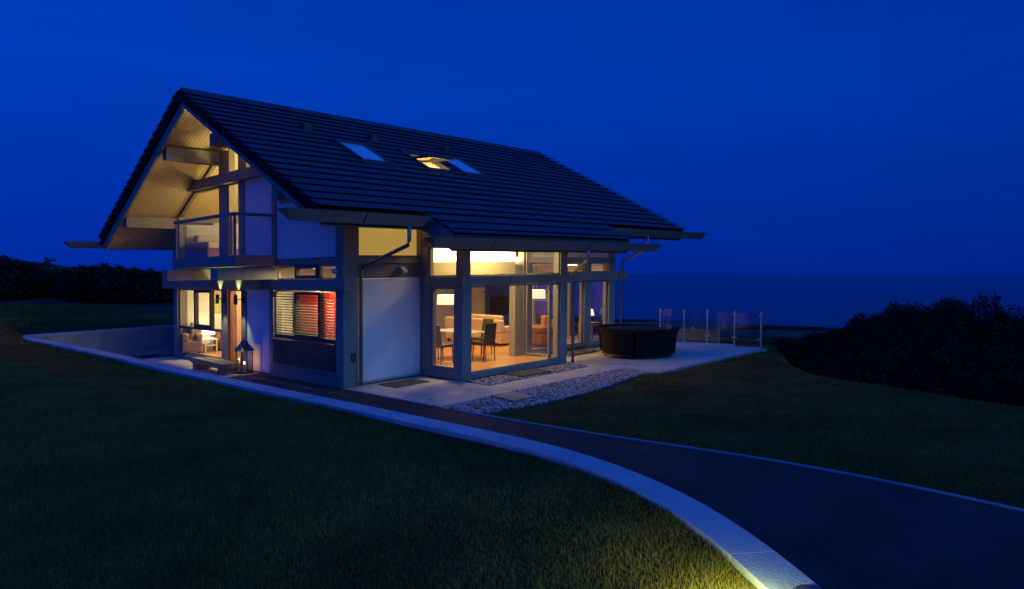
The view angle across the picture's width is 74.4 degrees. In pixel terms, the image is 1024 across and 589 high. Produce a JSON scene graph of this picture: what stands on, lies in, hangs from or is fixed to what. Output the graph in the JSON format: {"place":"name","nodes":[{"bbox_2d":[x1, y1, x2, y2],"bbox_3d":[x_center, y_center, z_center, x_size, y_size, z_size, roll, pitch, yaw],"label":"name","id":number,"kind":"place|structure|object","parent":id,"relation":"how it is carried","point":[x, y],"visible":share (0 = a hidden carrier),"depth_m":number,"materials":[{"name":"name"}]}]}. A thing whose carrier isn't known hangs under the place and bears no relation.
{"place":"outdoors","nodes":[
{"label":"outdoors","id":0,"kind":"place"},
{"bbox_2d":[144,356,256,376],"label":"entrance path","id":1,"kind":"structure","parent":0,"point":[180,362],"depth_m":18.87,"materials":[{"name":"grey concrete"}]},
{"bbox_2d":[191,356,238,374],"bbox_3d":[-7.662,1.836,17.364,1.900,0.300,0.440,2,2,43],"label":"sleeper bench","id":2,"kind":"object","parent":1,"relation":"on","point":[224,367],"visible":0.99,"depth_m":17.01,"materials":[{"name":"brown wood"}]},
{"bbox_2d":[233,360,246,371],"bbox_3d":[-7.015,1.847,17.282,0.300,0.260,0.400,-1,2,-41],"label":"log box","id":3,"kind":"object","parent":1,"relation":"on","point":[239,368],"visible":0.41,"depth_m":17.12,"materials":[{"name":"brown wood"}]},
{"bbox_2d":[234,337,253,373],"bbox_3d":[-6.724,1.525,16.936,0.380,0.918,0.380,2,2,43],"label":"candle lantern","id":4,"kind":"object","parent":1,"relation":"on","point":[243,345],"visible":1,"depth_m":16.89,"materials":[{"name":"black metal"}]},
{"bbox_2d":[0,303,756,588],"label":"front lawn","id":5,"kind":"structure","parent":0,"point":[14,352],"depth_m":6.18,"materials":[{"name":"green plant"}]},
{"bbox_2d":[0,259,1023,508],"bbox_3d":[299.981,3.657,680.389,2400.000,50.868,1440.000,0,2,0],"label":"hillside ground","id":6,"kind":"structure","parent":0,"point":[146,315],"depth_m":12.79,"materials":[{"name":"green plant"}]},
{"bbox_2d":[0,254,52,301],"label":"shrub","id":7,"kind":"object","parent":6,"relation":"on","point":[8,278],"visible":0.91,"depth_m":39.99,"materials":[{"name":"green plant"}]},
{"bbox_2d":[0,262,57,298],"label":"shrub","id":8,"kind":"object","parent":6,"relation":"on","point":[27,288],"visible":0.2,"depth_m":41.32,"materials":[{"name":"green plant"}]},
{"bbox_2d":[30,266,67,274],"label":"shrub","id":9,"kind":"object","parent":6,"relation":"on","point":[56,269],"visible":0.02,"depth_m":44.41,"materials":[{"name":"green plant"}]},
{"bbox_2d":[44,257,55,267],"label":"shrub","id":10,"kind":"object","parent":6,"relation":"on","point":[46,260],"visible":0.89,"depth_m":119.79,"materials":[{"name":"green plant"}]},
{"bbox_2d":[53,263,125,302],"bbox_3d":[-24.614,-0.663,39.907,4.418,2.610,4.668,0,2,-13],"label":"shrub","id":11,"kind":"object","parent":6,"relation":"on","point":[76,282],"visible":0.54,"depth_m":38.58,"materials":[{"name":"green plant"}]},
{"bbox_2d":[23,325,173,355],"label":"side retaining wall","id":12,"kind":"structure","parent":6,"relation":"on","point":[137,341],"depth_m":21.25,"materials":[{"name":"concrete"}]},
{"bbox_2d":[88,266,141,297],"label":"shrub","id":13,"kind":"object","parent":6,"relation":"on","point":[123,267],"visible":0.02,"depth_m":40.12,"materials":[{"name":"green plant"}]},
{"bbox_2d":[91,267,162,303],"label":"shrub","id":14,"kind":"object","parent":6,"relation":"on","point":[137,285],"visible":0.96,"depth_m":37.95,"materials":[{"name":"green plant"}]},
{"bbox_2d":[152,281,173,303],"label":"shrub","id":15,"kind":"object","parent":6,"relation":"on","point":[166,295],"visible":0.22,"depth_m":38.39,"materials":[{"name":"green plant"}]},
{"bbox_2d":[130,354,350,395],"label":"forecourt","id":16,"kind":"structure","parent":6,"relation":"on","point":[291,384],"depth_m":15.28,"materials":[{"name":"grey concrete"}]},
{"bbox_2d":[63,87,707,388],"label":"modern house","id":17,"kind":"structure","parent":6,"relation":"on","point":[362,244],"depth_m":16.61,"materials":[{"name":"paint"}]},
{"bbox_2d":[182,322,201,354],"bbox_3d":[-9.707,1.323,20.462,0.550,0.940,0.880,0,2,-26],"label":"armchair","id":18,"kind":"object","parent":17,"relation":"on","point":[191,340],"visible":0.91,"depth_m":20.14,"materials":[{"name":"beige fabric"}]},
{"bbox_2d":[178,166,215,257],"bbox_3d":[-8.979,-2.394,19.410,2.880,3.029,0.100,2,2,43],"label":"gable window","id":19,"kind":"structure","parent":17,"relation":"in","point":[211,169],"depth_m":20.24,"materials":[{"name":"grey"}]},
{"bbox_2d":[179,289,221,358],"bbox_3d":[-8.980,0.804,19.477,3.000,1.990,0.140,2,2,43],"label":"window","id":20,"kind":"structure","parent":17,"relation":"in","point":[211,327],"depth_m":19.49,"materials":[{"name":"grey"}]},
{"bbox_2d":[202,338,217,352],"bbox_3d":[-9.398,1.568,20.881,0.440,0.410,0.400,2,2,43],"label":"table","id":21,"kind":"object","parent":17,"relation":"on","point":[211,344],"visible":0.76,"depth_m":20.86,"materials":[{"name":"white wood"}]},
{"bbox_2d":[202,330,214,338],"bbox_3d":[-9.395,1.183,20.869,0.380,0.360,0.376,0,2,0],"label":"table lamp","id":22,"kind":"object","parent":21,"relation":"on","point":[204,332],"visible":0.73,"depth_m":20.72,"materials":[{"name":"white fabric"}]},
{"bbox_2d":[186,235,237,257],"bbox_3d":[-8.726,-1.437,20.796,1.600,0.760,2.001,2,2,43],"label":"bed","id":23,"kind":"object","parent":17,"relation":"on","point":[204,246],"visible":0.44,"depth_m":20.11,"materials":[{"name":"white fabric"}]},
{"bbox_2d":[213,332,220,350],"bbox_3d":[-9.029,1.457,21.422,0.560,0.580,0.760,2,2,43],"label":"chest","id":24,"kind":"object","parent":17,"relation":"on","point":[217,335],"visible":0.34,"depth_m":21.09,"materials":[{"name":"brown wood"}]},
{"bbox_2d":[214,291,220,312],"bbox_3d":[-9.372,0.243,21.424,0.024,0.700,0.340,2,2,43],"label":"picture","id":25,"kind":"object","parent":17,"relation":"attached to","point":[217,307],"visible":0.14,"depth_m":21.43,"materials":[{"name":"yellow paper"}]},
{"bbox_2d":[228,148,232,254],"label":"gable window","id":26,"kind":"structure","parent":17,"relation":"in","point":[230,152],"depth_m":18.05,"materials":[{"name":"grey"}]},
{"bbox_2d":[229,289,240,360],"bbox_3d":[-7.302,0.859,17.934,0.800,2.014,0.070,2,2,43],"label":"front door","id":27,"kind":"structure","parent":17,"relation":"in","point":[230,290],"depth_m":18.17,"materials":[{"name":"brown wood"}]},
{"bbox_2d":[245,162,262,179],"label":"gable window","id":28,"kind":"structure","parent":17,"relation":"in","point":[246,164],"depth_m":17.34,"materials":[{"name":"grey"}]},
{"bbox_2d":[246,266,272,279],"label":"window","id":29,"kind":"structure","parent":17,"relation":"in","point":[259,266],"depth_m":16.88,"materials":[{"name":"grey"}]},
{"bbox_2d":[278,265,295,278],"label":"window","id":30,"kind":"structure","parent":17,"relation":"in","point":[279,267],"depth_m":16.29,"materials":[{"name":"grey"}]},
{"bbox_2d":[275,290,335,373],"bbox_3d":[-4.758,0.811,15.556,2.760,1.876,0.140,2,2,43],"label":"window","id":31,"kind":"structure","parent":17,"relation":"in","point":[277,335],"depth_m":15.62,"materials":[{"name":"grey"}]},
{"bbox_2d":[294,264,318,278],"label":"window","id":32,"kind":"structure","parent":17,"relation":"in","point":[297,268],"depth_m":15.36,"materials":[{"name":"grey"}]},
{"bbox_2d":[319,264,335,278],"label":"window","id":33,"kind":"structure","parent":17,"relation":"in","point":[320,265],"depth_m":15.06,"materials":[{"name":"grey"}]},
{"bbox_2d":[359,227,418,255],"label":"window","id":34,"kind":"structure","parent":17,"relation":"in","point":[372,241],"depth_m":15.33,"materials":[{"name":"grey"}]},
{"bbox_2d":[431,286,454,370],"bbox_3d":[-1.551,0.765,15.504,0.850,1.925,0.110,2,2,43],"label":"window","id":35,"kind":"structure","parent":17,"relation":"in","point":[433,289],"depth_m":15.72,"materials":[{"name":"grey"}]},
{"bbox_2d":[430,247,455,276],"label":"window","id":36,"kind":"structure","parent":17,"relation":"in","point":[431,248],"depth_m":15.76,"materials":[{"name":"grey"}]},
{"bbox_2d":[436,325,453,364],"bbox_3d":[-1.818,1.263,17.274,0.440,1.001,0.508,2,2,43],"label":"dining chair","id":37,"kind":"object","parent":17,"relation":"on","point":[440,344],"visible":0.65,"depth_m":17.04,"materials":[{"name":"grey leather"}]},
{"bbox_2d":[437,295,453,304],"bbox_3d":[-1.728,-0.248,17.944,0.540,1.020,0.540,0,2,0],"label":"pendant lamp","id":38,"kind":"object","parent":17,"relation":"hanging from","point":[445,299],"visible":0.67,"depth_m":17.72,"materials":[{"name":"beige"}]},
{"bbox_2d":[440,328,485,358],"bbox_3d":[-1.429,1.349,18.183,1.500,0.750,0.900,2,2,43],"label":"dining table","id":39,"kind":"object","parent":17,"relation":"on","point":[450,330],"visible":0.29,"depth_m":18.18,"materials":[{"name":"beige glass"}]},
{"bbox_2d":[445,314,508,345],"bbox_3d":[-1.022,1.109,22.072,2.600,0.940,0.880,2,2,43],"label":"sofa","id":40,"kind":"object","parent":17,"relation":"on","point":[502,334],"visible":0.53,"depth_m":21.45,"materials":[{"name":"beige fabric"}]},
{"bbox_2d":[471,318,493,355],"bbox_3d":[-0.833,1.189,18.894,0.440,1.001,0.508,2,2,43],"label":"dining chair","id":41,"kind":"object","parent":17,"relation":"on","point":[485,321],"visible":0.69,"depth_m":18.91,"materials":[{"name":"grey leather"}]},
{"bbox_2d":[472,323,496,360],"bbox_3d":[-0.713,1.233,17.584,0.508,1.001,0.440,2,2,43],"label":"dining chair","id":42,"kind":"object","parent":17,"relation":"on","point":[489,334],"visible":1,"depth_m":17.43,"materials":[{"name":"grey leather"}]},
{"bbox_2d":[481,284,508,325],"bbox_3d":[-0.460,0.432,24.564,2.000,2.100,0.500,2,2,43],"label":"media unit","id":43,"kind":"object","parent":17,"relation":"on","point":[497,300],"visible":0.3,"depth_m":24.65,"materials":[{"name":"black"}]},
{"bbox_2d":[471,283,550,372],"bbox_3d":[-0.009,0.746,16.262,0.070,2.037,2.840,2,2,43],"label":"window","id":44,"kind":"structure","parent":17,"relation":"in","point":[549,284],"depth_m":16.99,"materials":[{"name":"grey metal"}]},
{"bbox_2d":[471,253,559,275],"bbox_3d":[0.118,-0.797,16.338,0.070,0.710,3.220,2,2,43],"label":"window","id":45,"kind":"structure","parent":17,"relation":"in","point":[558,254],"depth_m":16.75,"materials":[{"name":"grey"}]},
{"bbox_2d":[526,252,528,272],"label":"window","id":46,"kind":"structure","parent":17,"relation":"in","point":[527,253],"depth_m":18.50,"materials":[{"name":"grey"}]},
{"bbox_2d":[532,267,544,298],"bbox_3d":[0.732,-0.382,20.078,0.540,0.990,0.540,0,2,0],"label":"pendant lamp","id":47,"kind":"object","parent":17,"relation":"hanging from","point":[538,294],"visible":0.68,"depth_m":19.85,"materials":[{"name":"beige"}]},
{"bbox_2d":[525,282,553,356],"bbox_3d":[0.806,0.663,18.206,1.110,1.999,0.070,2,2,43],"label":"window","id":48,"kind":"structure","parent":17,"relation":"in","point":[527,286],"depth_m":18.54,"materials":[{"name":"grey metal"}]},
{"bbox_2d":[532,315,552,346],"bbox_3d":[0.899,1.120,20.816,0.880,0.940,0.800,0,2,-13],"label":"armchair","id":49,"kind":"object","parent":17,"relation":"on","point":[539,334],"visible":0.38,"depth_m":20.43,"materials":[{"name":"beige fabric"}]},
{"bbox_2d":[533,283,568,336],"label":"window","id":50,"kind":"structure","parent":17,"relation":"in","point":[534,286],"depth_m":23.07,"materials":[{"name":"grey metal"}]},
{"bbox_2d":[550,283,558,359],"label":"window","id":51,"kind":"structure","parent":17,"relation":"in","point":[557,284],"depth_m":17.51,"materials":[{"name":"grey metal"}]},
{"bbox_2d":[532,281,582,351],"bbox_3d":[1.257,0.599,19.786,0.070,2.013,2.630,2,2,43],"label":"window","id":52,"kind":"structure","parent":17,"relation":"in","point":[581,282],"depth_m":20.69,"materials":[{"name":"grey metal"}]},
{"bbox_2d":[532,267,582,272],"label":"window","id":53,"kind":"structure","parent":17,"relation":"in","point":[582,267],"depth_m":19.57,"materials":[{"name":"grey"}]},
{"bbox_2d":[568,283,598,339],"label":"window","id":54,"kind":"structure","parent":17,"relation":"in","point":[569,312],"depth_m":23.01,"materials":[{"name":"grey metal"}]},
{"bbox_2d":[578,322,601,340],"bbox_3d":[2.531,1.208,22.009,0.600,0.620,0.500,2,2,43],"label":"side table","id":55,"kind":"object","parent":17,"relation":"on","point":[592,323],"visible":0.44,"depth_m":21.71,"materials":[{"name":"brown wood"}]},
{"bbox_2d":[591,280,606,342],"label":"window","id":56,"kind":"structure","parent":17,"relation":"in","point":[605,281],"depth_m":21.62,"materials":[{"name":"grey metal"}]},
{"bbox_2d":[591,264,606,271],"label":"window","id":57,"kind":"structure","parent":17,"relation":"in","point":[605,264],"depth_m":21.57,"materials":[{"name":"grey"}]},
{"bbox_2d":[22,336,820,588],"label":"retaining wall","id":58,"kind":"structure","parent":6,"relation":"on","point":[758,563],"depth_m":6.52,"materials":[{"name":"concrete"}]},
{"bbox_2d":[793,584,821,588],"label":"garden lamp","id":59,"kind":"object","parent":58,"relation":"on","point":[804,586],"visible":1,"depth_m":4.04,"materials":[{"name":"grey"}]},
{"bbox_2d":[449,369,643,414],"bbox_3d":[1.097,1.941,13.908,1.312,0.182,5.768,2,2,43],"label":"pebble bed","id":60,"kind":"object","parent":6,"relation":"on","point":[574,387],"visible":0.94,"depth_m":13.54,"materials":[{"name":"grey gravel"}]},
{"bbox_2d":[490,391,534,402],"bbox_3d":[0.008,1.973,12.967,0.604,0.071,0.784,-1,2,-40],"label":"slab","id":61,"kind":"object","parent":60,"relation":"on","point":[513,397],"visible":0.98,"depth_m":12.90,"materials":[{"name":"stone"}]},
{"bbox_2d":[318,391,1023,588],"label":"drive","id":62,"kind":"structure","parent":6,"relation":"on","point":[822,529],"depth_m":6.64,"materials":[{"name":"asphalt"}]},
{"bbox_2d":[454,409,1023,511],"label":"drive edging","id":63,"kind":"object","parent":62,"relation":"on","point":[903,484],"visible":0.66,"depth_m":8.43,"materials":[{"name":"concrete"}]},
{"bbox_2d":[668,325,719,341],"bbox_3d":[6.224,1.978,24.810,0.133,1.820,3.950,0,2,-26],"label":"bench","id":64,"kind":"object","parent":6,"relation":"on","point":[696,334],"visible":0.23,"depth_m":23.94,"materials":[{"name":"beige"}]},
{"bbox_2d":[767,336,809,368],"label":"shrub","id":65,"kind":"object","parent":6,"relation":"on","point":[785,346],"visible":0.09,"depth_m":24.26,"materials":[{"name":"green plant"}]},
{"bbox_2d":[787,326,873,369],"bbox_3d":[10.776,2.406,22.581,3.654,2.702,3.732,0,2,0],"label":"shrub","id":66,"kind":"object","parent":6,"relation":"on","point":[805,349],"visible":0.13,"depth_m":22.14,"materials":[{"name":"green plant"}]},
{"bbox_2d":[799,352,886,383],"bbox_3d":[8.899,2.366,17.898,3.108,1.644,3.117,0,2,0],"label":"shrub","id":67,"kind":"object","parent":6,"relation":"on","point":[835,368],"visible":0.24,"depth_m":17.52,"materials":[{"name":"green plant"}]},
{"bbox_2d":[812,310,916,361],"bbox_3d":[11.683,2.405,22.085,4.298,3.805,4.394,0,2,0],"label":"shrub","id":68,"kind":"object","parent":6,"relation":"on","point":[855,337],"visible":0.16,"depth_m":21.38,"materials":[{"name":"green plant"}]},
{"bbox_2d":[841,345,939,393],"bbox_3d":[9.635,2.493,17.097,3.305,2.372,3.326,0,2,0],"label":"shrub","id":69,"kind":"object","parent":6,"relation":"on","point":[889,360],"visible":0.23,"depth_m":16.62,"materials":[{"name":"green plant"}]},
{"bbox_2d":[846,300,975,358],"bbox_3d":[12.816,2.537,22.091,5.326,4.769,5.328,0,2,0],"label":"shrub","id":70,"kind":"object","parent":6,"relation":"on","point":[927,320],"visible":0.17,"depth_m":21.24,"materials":[{"name":"green plant"}]},
{"bbox_2d":[880,343,1005,403],"bbox_3d":[10.414,2.703,16.485,3.604,3.041,3.474,0,2,0],"label":"shrub","id":71,"kind":"object","parent":6,"relation":"on","point":[959,363],"visible":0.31,"depth_m":15.83,"materials":[{"name":"green plant"}]},
{"bbox_2d":[879,296,1018,356],"bbox_3d":[14.352,2.559,22.523,5.915,5.059,5.924,0,2,0],"label":"shrub","id":72,"kind":"object","parent":6,"relation":"on","point":[951,307],"visible":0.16,"depth_m":21.43,"materials":[{"name":"green plant"}]},
{"bbox_2d":[915,290,1023,362],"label":"shrub","id":73,"kind":"object","parent":6,"relation":"on","point":[995,310],"visible":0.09,"depth_m":21.73,"materials":[{"name":"green plant"}]},
{"bbox_2d":[938,344,1023,406],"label":"shrub","id":74,"kind":"object","parent":6,"relation":"on","point":[991,358],"visible":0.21,"depth_m":15.46,"materials":[{"name":"green plant"}]},
{"bbox_2d":[953,304,1023,359],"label":"shrub","id":75,"kind":"object","parent":6,"relation":"on","point":[1009,321],"visible":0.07,"depth_m":21.46,"materials":[{"name":"green plant"}]},
{"bbox_2d":[982,353,1023,407],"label":"shrub","id":76,"kind":"object","parent":6,"relation":"on","point":[1014,378],"visible":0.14,"depth_m":15.19,"materials":[{"name":"green plant"}]},
{"bbox_2d":[0,0,1023,276],"label":"sky","id":77,"kind":"structure","parent":0,"point":[804,137],"materials":[{"name":"blue"}]},
{"bbox_2d":[346,335,766,408],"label":"patio","id":78,"kind":"structure","parent":0,"point":[453,392],"depth_m":15.73,"materials":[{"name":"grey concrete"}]},
{"bbox_2d":[378,379,429,387],"bbox_3d":[-2.368,1.965,14.943,0.700,0.043,0.998,2,3,44],"label":"doormat","id":79,"kind":"object","parent":78,"relation":"on","point":[402,383],"visible":1,"depth_m":14.88,"materials":[{"name":"grey fabric"}]},
{"bbox_2d":[468,362,586,385],"bbox_3d":[0.491,1.874,16.069,0.837,0.142,3.836,2,2,43],"label":"pebble strip","id":80,"kind":"object","parent":78,"relation":"on","point":[493,380],"visible":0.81,"depth_m":15.54,"materials":[{"name":"grey gravel"}]},
{"bbox_2d":[504,368,550,376],"bbox_3d":[0.424,1.861,16.038,0.661,0.074,1.128,2,3,44],"label":"doormat","id":81,"kind":"object","parent":80,"relation":"on","point":[528,372],"visible":1,"depth_m":15.92,"materials":[{"name":"grey"}]},
{"bbox_2d":[567,348,601,356],"bbox_3d":[2.034,1.715,19.947,0.752,0.099,2.011,2,2,42],"label":"pebble corner","id":82,"kind":"object","parent":78,"relation":"on","point":[595,349],"visible":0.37,"depth_m":20.30,"materials":[{"name":"grey gravel"}]},
{"bbox_2d":[567,349,596,355],"bbox_3d":[1.895,1.703,19.746,0.630,0.077,1.299,2,2,43],"label":"doormat","id":83,"kind":"object","parent":82,"relation":"on","point":[580,351],"visible":0.56,"depth_m":19.78,"materials":[{"name":"grey"}]},
{"bbox_2d":[598,327,634,358],"bbox_3d":[2.962,1.332,18.584,0.728,0.816,1.199,-1,2,-42],"label":"rattan chair","id":84,"kind":"object","parent":78,"relation":"on","point":[618,342],"visible":1,"depth_m":18.30,"materials":[{"name":"black wicker"}]},
{"bbox_2d":[596,324,657,353],"bbox_3d":[3.316,1.296,19.782,2.036,0.816,0.917,0,2,-20],"label":"rattan chair","id":85,"kind":"object","parent":78,"relation":"on","point":[611,325],"visible":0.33,"depth_m":19.98,"materials":[{"name":"black wicker"}]},
{"bbox_2d":[606,326,668,356],"bbox_3d":[3.557,1.341,19.120,1.800,0.760,1.800,0,2,0],"label":"garden table","id":86,"kind":"object","parent":78,"relation":"on","point":[634,328],"visible":0.5,"depth_m":19.09,"materials":[{"name":"black"}]},
{"bbox_2d":[636,329,675,359],"bbox_3d":[3.828,1.345,18.372,1.268,0.816,0.737,0,2,-20],"label":"rattan chair","id":87,"kind":"object","parent":78,"relation":"on","point":[654,342],"visible":0.99,"depth_m":18.09,"materials":[{"name":"black wicker"}]},
{"bbox_2d":[670,326,679,356],"bbox_3d":[4.352,1.330,18.972,0.737,0.816,0.974,0,2,0],"label":"rattan chair","id":88,"kind":"object","parent":78,"relation":"on","point":[675,337],"visible":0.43,"depth_m":18.61,"materials":[{"name":"black wicker"}]},
{"bbox_2d":[659,308,761,347],"bbox_3d":[6.329,1.033,21.674,0.245,1.150,3.803,-1,2,-39],"label":"glass balustrade","id":89,"kind":"object","parent":78,"relation":"on","point":[707,334],"visible":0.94,"depth_m":21.79,"materials":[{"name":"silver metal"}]},
{"bbox_2d":[159,271,1023,327],"bbox_3d":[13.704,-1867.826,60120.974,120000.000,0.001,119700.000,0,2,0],"label":"sea","id":90,"kind":"structure","parent":0,"point":[815,301],"depth_m":1383.98,"materials":[{"name":"blue liquid"}]}
]}

